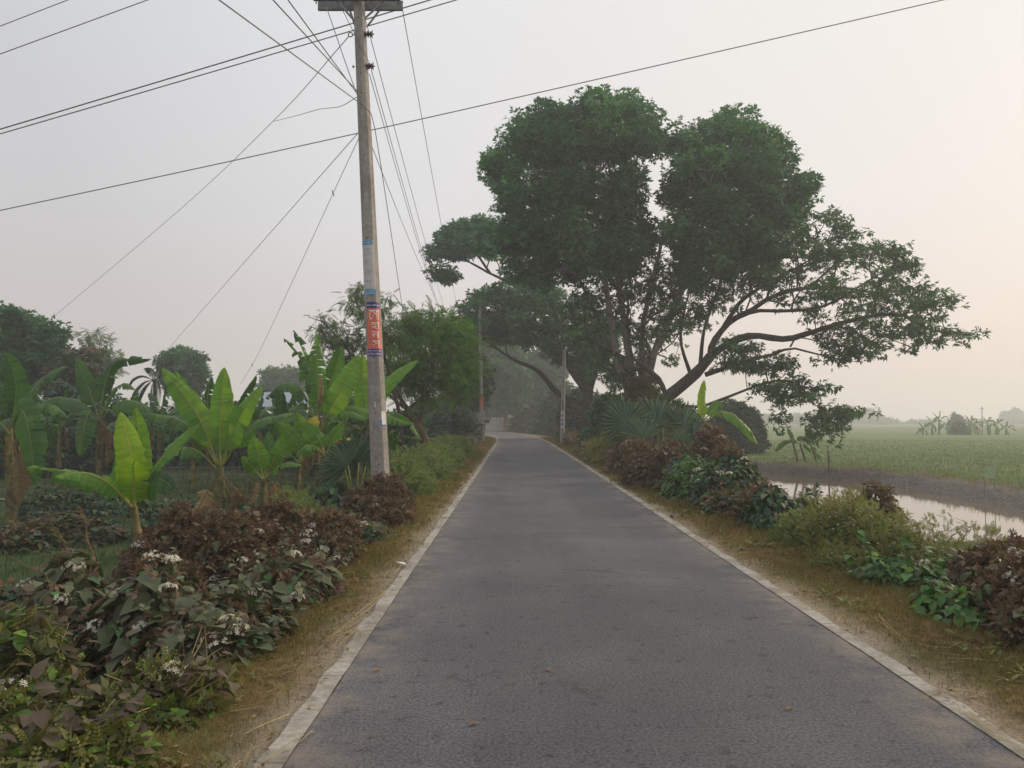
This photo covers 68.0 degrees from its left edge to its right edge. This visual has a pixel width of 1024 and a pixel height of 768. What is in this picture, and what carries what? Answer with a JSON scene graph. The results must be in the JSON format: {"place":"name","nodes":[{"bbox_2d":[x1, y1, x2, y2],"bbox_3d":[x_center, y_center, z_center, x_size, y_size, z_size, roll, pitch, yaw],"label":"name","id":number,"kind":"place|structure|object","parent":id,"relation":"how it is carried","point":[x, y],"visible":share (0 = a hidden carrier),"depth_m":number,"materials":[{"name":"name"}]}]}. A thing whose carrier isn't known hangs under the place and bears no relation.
{"place":"outdoors","nodes":[
{"label":"outdoors","id":0,"kind":"place"},
{"bbox_2d":[0,0,941,210],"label":"power cable","id":1,"kind":"object","parent":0,"point":[472,107],"visible":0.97,"depth_m":22.40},
{"bbox_2d":[0,423,1023,767],"bbox_3d":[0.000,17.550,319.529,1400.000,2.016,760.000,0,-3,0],"label":"ground","id":2,"kind":"structure","parent":0,"point":[922,483],"depth_m":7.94,"materials":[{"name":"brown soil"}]},
{"bbox_2d":[0,577,27,616],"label":"scrub","id":3,"kind":"object","parent":2,"relation":"on","point":[12,596],"visible":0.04,"depth_m":8.08,"materials":[{"name":"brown plant"}]},
{"bbox_2d":[0,352,68,524],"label":"banana plant","id":4,"kind":"object","parent":2,"relation":"on","point":[19,392],"visible":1,"depth_m":18.78,"materials":[{"name":"green plant"}]},
{"bbox_2d":[0,300,73,396],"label":"mango tree","id":5,"kind":"object","parent":2,"relation":"on","point":[31,343],"visible":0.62,"depth_m":42.70,"materials":[{"name":"green plant"}]},
{"bbox_2d":[0,376,73,478],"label":"dark shrub","id":6,"kind":"object","parent":2,"relation":"on","point":[50,458],"visible":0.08,"depth_m":33.79,"materials":[{"name":"green plant"}]},
{"bbox_2d":[0,504,79,554],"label":"undergrowth clump","id":7,"kind":"object","parent":2,"relation":"on","point":[43,534],"visible":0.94,"depth_m":15.11,"materials":[{"name":"green plant"}]},
{"bbox_2d":[2,385,96,487],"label":"banana plant","id":8,"kind":"object","parent":2,"relation":"on","point":[51,439],"visible":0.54,"depth_m":28.93,"materials":[{"name":"green plant"}]},
{"bbox_2d":[0,583,101,729],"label":"vine bush","id":9,"kind":"object","parent":2,"relation":"on","point":[19,649],"visible":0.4,"depth_m":4.60,"materials":[{"name":"green plant"}]},
{"bbox_2d":[17,483,97,521],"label":"undergrowth clump","id":10,"kind":"object","parent":2,"relation":"on","point":[58,503],"visible":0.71,"depth_m":19.60,"materials":[{"name":"green plant"}]},
{"bbox_2d":[0,678,117,746],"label":"vine bush","id":11,"kind":"object","parent":2,"relation":"on","point":[18,713],"visible":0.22,"depth_m":3.82,"materials":[{"name":"green plant"}]},
{"bbox_2d":[5,547,116,687],"bbox_3d":[-3.751,2.172,6.365,1.425,1.606,1.456,0,-3,0],"label":"leafy bush","id":12,"kind":"object","parent":2,"relation":"on","point":[78,579],"visible":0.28,"depth_m":6.33,"materials":[{"name":"green plant"}]},
{"bbox_2d":[39,379,104,474],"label":"dark shrub","id":13,"kind":"object","parent":2,"relation":"on","point":[73,460],"visible":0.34,"depth_m":35.35,"materials":[{"name":"green plant"}]},
{"bbox_2d":[37,344,109,398],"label":"mango tree","id":14,"kind":"object","parent":2,"relation":"on","point":[90,360],"visible":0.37,"depth_m":41.14,"materials":[{"name":"green plant"}]},
{"bbox_2d":[0,657,166,767],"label":"vine bush","id":15,"kind":"object","parent":2,"relation":"on","point":[71,741],"visible":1,"depth_m":3.44,"materials":[{"name":"green plant"}]},
{"bbox_2d":[52,502,129,547],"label":"undergrowth clump","id":16,"kind":"object","parent":2,"relation":"on","point":[103,531],"visible":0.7,"depth_m":16.06,"materials":[{"name":"green plant"}]},
{"bbox_2d":[42,356,151,492],"bbox_3d":[-14.841,1.448,26.815,4.334,4.977,1.489,1,-3,-11],"label":"banana plant","id":17,"kind":"object","parent":2,"relation":"on","point":[94,392],"visible":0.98,"depth_m":26.83,"materials":[{"name":"green plant"}]},
{"bbox_2d":[71,326,128,401],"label":"acacia tree","id":18,"kind":"object","parent":2,"relation":"on","point":[88,340],"visible":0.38,"depth_m":51.74,"materials":[{"name":"green plant"}]},
{"bbox_2d":[88,393,129,473],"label":"dark shrub","id":19,"kind":"object","parent":2,"relation":"on","point":[109,418],"visible":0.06,"depth_m":36.96,"materials":[{"name":"green plant"}]},
{"bbox_2d":[26,408,199,546],"bbox_3d":[-6.478,1.833,12.229,2.620,2.927,1.228,0,-3,0],"label":"banana plant","id":20,"kind":"object","parent":2,"relation":"on","point":[136,478],"visible":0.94,"depth_m":12.19,"materials":[{"name":"green plant"}]},
{"bbox_2d":[79,485,158,518],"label":"undergrowth clump","id":21,"kind":"object","parent":2,"relation":"on","point":[117,505],"visible":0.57,"depth_m":20.21,"materials":[{"name":"green plant"}]},
{"bbox_2d":[127,362,169,406],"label":"areca palm","id":22,"kind":"object","parent":2,"relation":"on","point":[155,388],"visible":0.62,"depth_m":45.91,"materials":[{"name":"green plant"}]},
{"bbox_2d":[57,621,243,736],"bbox_3d":[-2.116,1.764,4.455,1.025,0.652,1.114,1,-3,-18],"label":"vine bush","id":23,"kind":"object","parent":2,"relation":"on","point":[177,688],"visible":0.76,"depth_m":4.32,"materials":[{"name":"green plant"}]},
{"bbox_2d":[123,391,182,460],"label":"banana plant","id":24,"kind":"object","parent":2,"relation":"on","point":[161,433],"visible":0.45,"depth_m":29.97,"materials":[{"name":"green plant"}]},
{"bbox_2d":[109,499,209,597],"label":"flowering bush","id":25,"kind":"object","parent":2,"relation":"on","point":[168,531],"visible":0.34,"depth_m":8.81,"materials":[{"name":"brown plant"}]},
{"bbox_2d":[126,494,195,541],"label":"undergrowth clump","id":26,"kind":"object","parent":2,"relation":"on","point":[149,520],"visible":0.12,"depth_m":16.76,"materials":[{"name":"green plant"}]},
{"bbox_2d":[65,547,261,683],"bbox_3d":[-2.898,1.927,6.297,1.544,1.169,1.458,-1,-3,24],"label":"leafy bush","id":27,"kind":"object","parent":2,"relation":"on","point":[157,586],"visible":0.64,"depth_m":5.87,"materials":[{"name":"green plant"}]},
{"bbox_2d":[131,401,195,468],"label":"dark shrub","id":28,"kind":"object","parent":2,"relation":"on","point":[170,439],"visible":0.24,"depth_m":39.07,"materials":[{"name":"green plant"}]},
{"bbox_2d":[0,465,366,600],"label":"grove grass","id":29,"kind":"structure","parent":2,"relation":"on","point":[119,523],"depth_m":24.11,"materials":[{"name":"green plant"}]},
{"bbox_2d":[152,344,215,398],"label":"round tree","id":30,"kind":"object","parent":2,"relation":"on","point":[189,366],"visible":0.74,"depth_m":66.51,"materials":[{"name":"green plant"}]},
{"bbox_2d":[152,403,237,492],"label":"banana plant","id":31,"kind":"object","parent":2,"relation":"on","point":[193,459],"visible":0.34,"depth_m":26.87,"materials":[{"name":"green plant"}]},
{"bbox_2d":[140,368,294,514],"bbox_3d":[-7.659,1.563,19.591,4.131,3.986,1.551,0,-3,0],"label":"banana plant","id":32,"kind":"object","parent":2,"relation":"on","point":[219,418],"visible":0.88,"depth_m":19.31,"materials":[{"name":"green plant"}]},
{"bbox_2d":[132,570,306,665],"bbox_3d":[-2.141,1.798,5.594,1.208,0.779,1.242,0,-3,0],"label":"leafy bush","id":33,"kind":"object","parent":2,"relation":"on","point":[229,619],"visible":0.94,"depth_m":5.41,"materials":[{"name":"green plant"}]},
{"bbox_2d":[180,501,311,593],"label":"flowering bush","id":34,"kind":"object","parent":2,"relation":"on","point":[214,544],"visible":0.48,"depth_m":8.00,"materials":[{"name":"brown plant"}]},
{"bbox_2d":[221,389,290,492],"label":"banana plant","id":35,"kind":"object","parent":2,"relation":"on","point":[257,415],"visible":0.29,"depth_m":26.95,"materials":[{"name":"green plant"}]},
{"bbox_2d":[241,431,300,503],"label":"banana plant","id":36,"kind":"object","parent":2,"relation":"on","point":[266,455],"visible":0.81,"depth_m":18.83,"materials":[{"name":"green plant"}]},
{"bbox_2d":[249,362,306,394],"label":"round tree","id":37,"kind":"object","parent":2,"relation":"on","point":[272,378],"visible":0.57,"depth_m":109.97,"materials":[{"name":"green plant"}]},
{"bbox_2d":[240,490,320,545],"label":"flowering bush","id":38,"kind":"object","parent":2,"relation":"on","point":[286,514],"visible":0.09,"depth_m":9.86,"materials":[{"name":"brown plant"}]},
{"bbox_2d":[240,392,324,485],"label":"banana plant","id":39,"kind":"object","parent":2,"relation":"on","point":[279,402],"visible":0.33,"depth_m":29.86,"materials":[{"name":"green plant"}]},
{"bbox_2d":[221,534,349,610],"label":"leafy bush","id":40,"kind":"object","parent":2,"relation":"on","point":[297,577],"visible":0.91,"depth_m":6.91,"materials":[{"name":"green plant"}]},
{"bbox_2d":[277,412,313,498],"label":"banana plant","id":41,"kind":"object","parent":2,"relation":"on","point":[296,438],"visible":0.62,"depth_m":20.77,"materials":[{"name":"green plant"}]},
{"bbox_2d":[140,436,495,767],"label":"verge grass","id":42,"kind":"structure","parent":2,"relation":"on","point":[487,442],"depth_m":6.22,"materials":[{"name":"brown plant"}]},
{"bbox_2d":[296,422,350,494],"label":"banana plant","id":43,"kind":"object","parent":2,"relation":"on","point":[312,431],"visible":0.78,"depth_m":19.75,"materials":[{"name":"green plant"}]},
{"bbox_2d":[304,476,348,509],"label":"undergrowth clump","id":44,"kind":"object","parent":2,"relation":"on","point":[334,496],"visible":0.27,"depth_m":19.05,"materials":[{"name":"green plant"}]},
{"bbox_2d":[286,504,375,568],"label":"flowering bush","id":45,"kind":"object","parent":2,"relation":"on","point":[332,531],"visible":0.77,"depth_m":8.62,"materials":[{"name":"brown plant"}]},
{"bbox_2d":[259,330,410,496],"bbox_3d":[-5.096,1.055,21.941,4.244,5.380,1.503,0,-3,0],"label":"banana plant","id":46,"kind":"object","parent":2,"relation":"on","point":[327,396],"visible":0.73,"depth_m":21.88,"materials":[{"name":"green plant"}]},
{"bbox_2d":[312,430,389,515],"bbox_3d":[-3.469,2.079,16.421,1.757,2.242,0.740,0,-3,0],"label":"fan palm","id":47,"kind":"object","parent":2,"relation":"on","point":[341,456],"visible":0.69,"depth_m":16.35,"materials":[{"name":"green plant"}]},
{"bbox_2d":[313,0,402,479],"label":"utility pole","id":48,"kind":"object","parent":2,"relation":"on","point":[379,455],"visible":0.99,"depth_m":15.05,"materials":[{"name":"concrete"}]},
{"bbox_2d":[0,0,429,129],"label":"power cable","id":49,"kind":"object","parent":48,"relation":"attached to","point":[202,68],"visible":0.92,"depth_m":23.47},
{"bbox_2d":[0,0,455,133],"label":"power cable","id":50,"kind":"object","parent":48,"relation":"attached to","point":[222,68],"visible":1,"depth_m":24.08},
{"bbox_2d":[339,506,392,546],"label":"scrub","id":51,"kind":"object","parent":2,"relation":"on","point":[372,530],"visible":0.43,"depth_m":10.33,"materials":[{"name":"green plant"}]},
{"bbox_2d":[254,434,497,767],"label":"kerb","id":52,"kind":"structure","parent":2,"relation":"on","point":[301,720],"depth_m":5.01,"materials":[{"name":"concrete"}]},
{"bbox_2d":[302,281,454,464],"bbox_3d":[-5.156,0.026,29.256,5.854,8.118,4.198,0,-3,0],"label":"acacia tree","id":53,"kind":"object","parent":2,"relation":"on","point":[413,325],"visible":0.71,"depth_m":28.95,"materials":[{"name":"green plant"}]},
{"bbox_2d":[340,470,423,521],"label":"flowering bush","id":54,"kind":"object","parent":2,"relation":"on","point":[379,486],"visible":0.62,"depth_m":13.13,"materials":[{"name":"brown plant"}]},
{"bbox_2d":[345,355,420,476],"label":"banana plant","id":55,"kind":"object","parent":2,"relation":"on","point":[360,396],"visible":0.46,"depth_m":23.42,"materials":[{"name":"green plant"}]},
{"bbox_2d":[363,490,417,526],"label":"flowering bush","id":56,"kind":"object","parent":2,"relation":"on","point":[395,511],"visible":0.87,"depth_m":11.87,"materials":[{"name":"brown plant"}]},
{"bbox_2d":[366,445,441,496],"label":"weed clump","id":57,"kind":"object","parent":2,"relation":"on","point":[413,473],"visible":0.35,"depth_m":16.64,"materials":[{"name":"green plant"}]},
{"bbox_2d":[387,408,439,465],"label":"dark shrub","id":58,"kind":"object","parent":2,"relation":"on","point":[407,430],"visible":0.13,"depth_m":39.21,"materials":[{"name":"green plant"}]},
{"bbox_2d":[400,441,456,481],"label":"weed clump","id":59,"kind":"object","parent":2,"relation":"on","point":[441,464],"visible":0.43,"depth_m":20.46,"materials":[{"name":"green plant"}]},
{"bbox_2d":[384,295,494,446],"bbox_3d":[-3.608,0.080,33.321,5.754,7.801,6.313,0,-3,0],"label":"acacia tree","id":60,"kind":"object","parent":2,"relation":"on","point":[439,375],"visible":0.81,"depth_m":32.29,"materials":[{"name":"green plant"}]},
{"bbox_2d":[427,434,467,468],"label":"weed clump","id":61,"kind":"object","parent":2,"relation":"on","point":[456,453],"visible":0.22,"depth_m":25.70,"materials":[{"name":"green plant"}]},
{"bbox_2d":[428,406,480,439],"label":"dark shrub","id":62,"kind":"object","parent":2,"relation":"on","point":[458,421],"visible":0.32,"depth_m":49.34,"materials":[{"name":"green plant"}]},
{"bbox_2d":[436,312,492,409],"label":"roadside tree","id":63,"kind":"object","parent":2,"relation":"on","point":[477,389],"visible":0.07,"depth_m":57.20,"materials":[{"name":"green plant"}]},
{"bbox_2d":[467,362,496,424],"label":"roadside tree","id":64,"kind":"object","parent":2,"relation":"on","point":[476,405],"visible":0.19,"depth_m":61.41,"materials":[{"name":"green plant"}]},
{"bbox_2d":[482,339,534,431],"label":"hazy tree","id":65,"kind":"object","parent":2,"relation":"on","point":[512,380],"visible":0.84,"depth_m":104.97,"materials":[{"name":"green plant"}]},
{"bbox_2d":[508,397,541,433],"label":"trees","id":66,"kind":"object","parent":2,"relation":"on","point":[520,423],"visible":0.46,"depth_m":110.17,"materials":[{"name":"green plant"}]},
{"bbox_2d":[418,212,637,433],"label":"rain tree","id":67,"kind":"object","parent":2,"relation":"on","point":[526,329],"visible":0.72,"depth_m":58.20,"materials":[{"name":"green plant"}]},
{"bbox_2d":[522,344,573,407],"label":"hazy tree","id":68,"kind":"object","parent":2,"relation":"on","point":[553,373],"visible":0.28,"depth_m":115.04,"materials":[{"name":"green plant"}]},
{"bbox_2d":[528,378,578,435],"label":"tree","id":69,"kind":"object","parent":2,"relation":"on","point":[545,421],"visible":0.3,"depth_m":88.64,"materials":[{"name":"green plant"}]},
{"bbox_2d":[553,387,598,435],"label":"dark shrub","id":70,"kind":"object","parent":2,"relation":"on","point":[573,413],"visible":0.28,"depth_m":65.18,"materials":[{"name":"green plant"}]},
{"bbox_2d":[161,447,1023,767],"bbox_3d":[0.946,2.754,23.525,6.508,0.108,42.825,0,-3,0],"label":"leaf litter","id":71,"kind":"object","parent":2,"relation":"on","point":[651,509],"visible":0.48,"depth_m":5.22,"materials":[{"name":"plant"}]},
{"bbox_2d":[162,449,1023,767],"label":"verge weeds","id":72,"kind":"object","parent":2,"relation":"on","point":[756,543],"visible":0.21,"depth_m":5.87,"materials":[{"name":"green plant"}]},
{"bbox_2d":[580,431,616,465],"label":"weed clump","id":73,"kind":"object","parent":2,"relation":"on","point":[596,452],"visible":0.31,"depth_m":27.88,"materials":[{"name":"green plant"}]},
{"bbox_2d":[578,387,621,440],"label":"dark shrub","id":74,"kind":"object","parent":2,"relation":"on","point":[601,402],"visible":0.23,"depth_m":45.39,"materials":[{"name":"green plant"}]},
{"bbox_2d":[602,436,652,474],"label":"flowering bush","id":75,"kind":"object","parent":2,"relation":"on","point":[614,461],"visible":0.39,"depth_m":22.79,"materials":[{"name":"brown plant"}]},
{"bbox_2d":[605,371,676,446],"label":"shrub","id":76,"kind":"object","parent":2,"relation":"on","point":[641,386],"visible":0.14,"depth_m":40.07,"materials":[{"name":"green plant"}]},
{"bbox_2d":[470,83,826,392],"bbox_3d":[8.277,-6.478,42.325,20.809,22.420,11.962,0,-3,0],"label":"broadleaf tree","id":77,"kind":"object","parent":2,"relation":"on","point":[561,145],"visible":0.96,"depth_m":39.12,"materials":[{"name":"green plant"}]},
{"bbox_2d":[610,438,692,487],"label":"flowering bush","id":78,"kind":"object","parent":2,"relation":"on","point":[639,456],"visible":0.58,"depth_m":18.54,"materials":[{"name":"brown plant"}]},
{"bbox_2d":[596,394,720,448],"bbox_3d":[5.218,2.082,26.737,4.631,3.614,2.412,0,-3,0],"label":"fan palm","id":79,"kind":"object","parent":2,"relation":"on","point":[622,421],"visible":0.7,"depth_m":26.61,"materials":[{"name":"green plant"}]},
{"bbox_2d":[654,455,719,502],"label":"leafy bush","id":80,"kind":"object","parent":2,"relation":"on","point":[682,475],"visible":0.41,"depth_m":15.61,"materials":[{"name":"green plant"}]},
{"bbox_2d":[686,422,735,461],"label":"flowering bush","id":81,"kind":"object","parent":2,"relation":"on","point":[707,436],"visible":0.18,"depth_m":19.97,"materials":[{"name":"brown plant"}]},
{"bbox_2d":[686,380,757,444],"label":"banana plant","id":82,"kind":"object","parent":2,"relation":"on","point":[712,410],"visible":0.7,"depth_m":26.99,"materials":[{"name":"green plant"}]},
{"bbox_2d":[696,475,753,518],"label":"scrub","id":83,"kind":"object","parent":2,"relation":"on","point":[713,502],"visible":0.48,"depth_m":13.01,"materials":[{"name":"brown plant"}]},
{"bbox_2d":[686,446,770,507],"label":"dark bush","id":84,"kind":"object","parent":2,"relation":"on","point":[728,472],"visible":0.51,"depth_m":14.04,"materials":[{"name":"green plant"}]},
{"bbox_2d":[707,440,766,484],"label":"flowering bush","id":85,"kind":"object","parent":2,"relation":"on","point":[720,451],"visible":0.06,"depth_m":16.34,"materials":[{"name":"brown plant"}]},
{"bbox_2d":[708,398,772,454],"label":"mango tree","id":86,"kind":"object","parent":2,"relation":"on","point":[749,417],"visible":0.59,"depth_m":56.49,"materials":[{"name":"green plant"}]},
{"bbox_2d":[724,480,788,520],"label":"flowering bush","id":87,"kind":"object","parent":2,"relation":"on","point":[745,496],"visible":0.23,"depth_m":12.34,"materials":[{"name":"brown plant"}]},
{"bbox_2d":[490,431,1023,757],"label":"kerb","id":88,"kind":"structure","parent":2,"relation":"on","point":[900,670],"depth_m":5.50,"materials":[{"name":"concrete"}]},
{"bbox_2d":[734,474,803,532],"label":"dark bush","id":89,"kind":"object","parent":2,"relation":"on","point":[763,503],"visible":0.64,"depth_m":11.38,"materials":[{"name":"green plant"}]},
{"bbox_2d":[551,202,990,449],"bbox_3d":[13.074,-2.498,40.288,22.331,14.314,11.922,-1,-3,12],"label":"rain tree","id":90,"kind":"object","parent":2,"relation":"on","point":[845,413],"visible":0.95,"depth_m":38.17,"materials":[{"name":"green plant"}]},
{"bbox_2d":[767,504,838,550],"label":"weed clump","id":91,"kind":"object","parent":2,"relation":"on","point":[780,526],"visible":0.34,"depth_m":9.93,"materials":[{"name":"green plant"}]},
{"bbox_2d":[802,534,890,574],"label":"weed clump","id":92,"kind":"object","parent":2,"relation":"on","point":[829,554],"visible":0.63,"depth_m":8.51,"materials":[{"name":"green plant"}]},
{"bbox_2d":[773,484,937,568],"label":"weed clump","id":93,"kind":"object","parent":2,"relation":"on","point":[877,530],"visible":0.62,"depth_m":8.98,"materials":[{"name":"green plant"}]},
{"bbox_2d":[843,479,907,536],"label":"flowering bush","id":94,"kind":"object","parent":2,"relation":"on","point":[884,496],"visible":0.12,"depth_m":10.98,"materials":[{"name":"brown plant"}]},
{"bbox_2d":[742,439,1023,486],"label":"rice crop","id":95,"kind":"object","parent":2,"relation":"on","point":[958,460],"visible":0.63,"depth_m":51.57,"materials":[{"name":"green plant"}]},
{"bbox_2d":[749,458,1023,555],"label":"bank grass","id":96,"kind":"structure","parent":2,"relation":"on","point":[949,477],"depth_m":32.94,"materials":[{"name":"green plant"}]},
{"bbox_2d":[760,411,1023,424],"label":"distant treeline","id":97,"kind":"object","parent":2,"relation":"on","point":[883,421],"visible":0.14,"depth_m":387.14,"materials":[{"name":"green plant"}]},
{"bbox_2d":[844,530,952,591],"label":"leafy bush","id":98,"kind":"object","parent":2,"relation":"on","point":[900,571],"visible":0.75,"depth_m":7.61,"materials":[{"name":"green plant"}]},
{"bbox_2d":[895,509,1008,572],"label":"weed clump","id":99,"kind":"object","parent":2,"relation":"on","point":[966,545],"visible":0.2,"depth_m":8.62,"materials":[{"name":"green plant"}]},
{"bbox_2d":[906,554,1003,632],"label":"leafy bush","id":100,"kind":"object","parent":2,"relation":"on","point":[958,602],"visible":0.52,"depth_m":6.34,"materials":[{"name":"green plant"}]},
{"bbox_2d":[941,528,1023,590],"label":"flowering bush","id":101,"kind":"object","parent":2,"relation":"on","point":[983,556],"visible":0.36,"depth_m":7.18,"materials":[{"name":"brown plant"}]},
{"bbox_2d":[960,540,1023,652],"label":"flowering bush","id":102,"kind":"object","parent":2,"relation":"on","point":[1004,602],"visible":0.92,"depth_m":5.83,"materials":[{"name":"brown plant"}]},
{"bbox_2d":[0,0,1023,421],"label":"sky","id":103,"kind":"structure","parent":0,"point":[911,119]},
{"bbox_2d":[282,431,1023,767],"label":"road","id":104,"kind":"structure","parent":0,"point":[648,637],"depth_m":5.10,"materials":[{"name":"grey asphalt"}]},
{"bbox_2d":[759,473,1023,541],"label":"pond water","id":105,"kind":"structure","parent":0,"point":[918,504],"depth_m":26.71,"materials":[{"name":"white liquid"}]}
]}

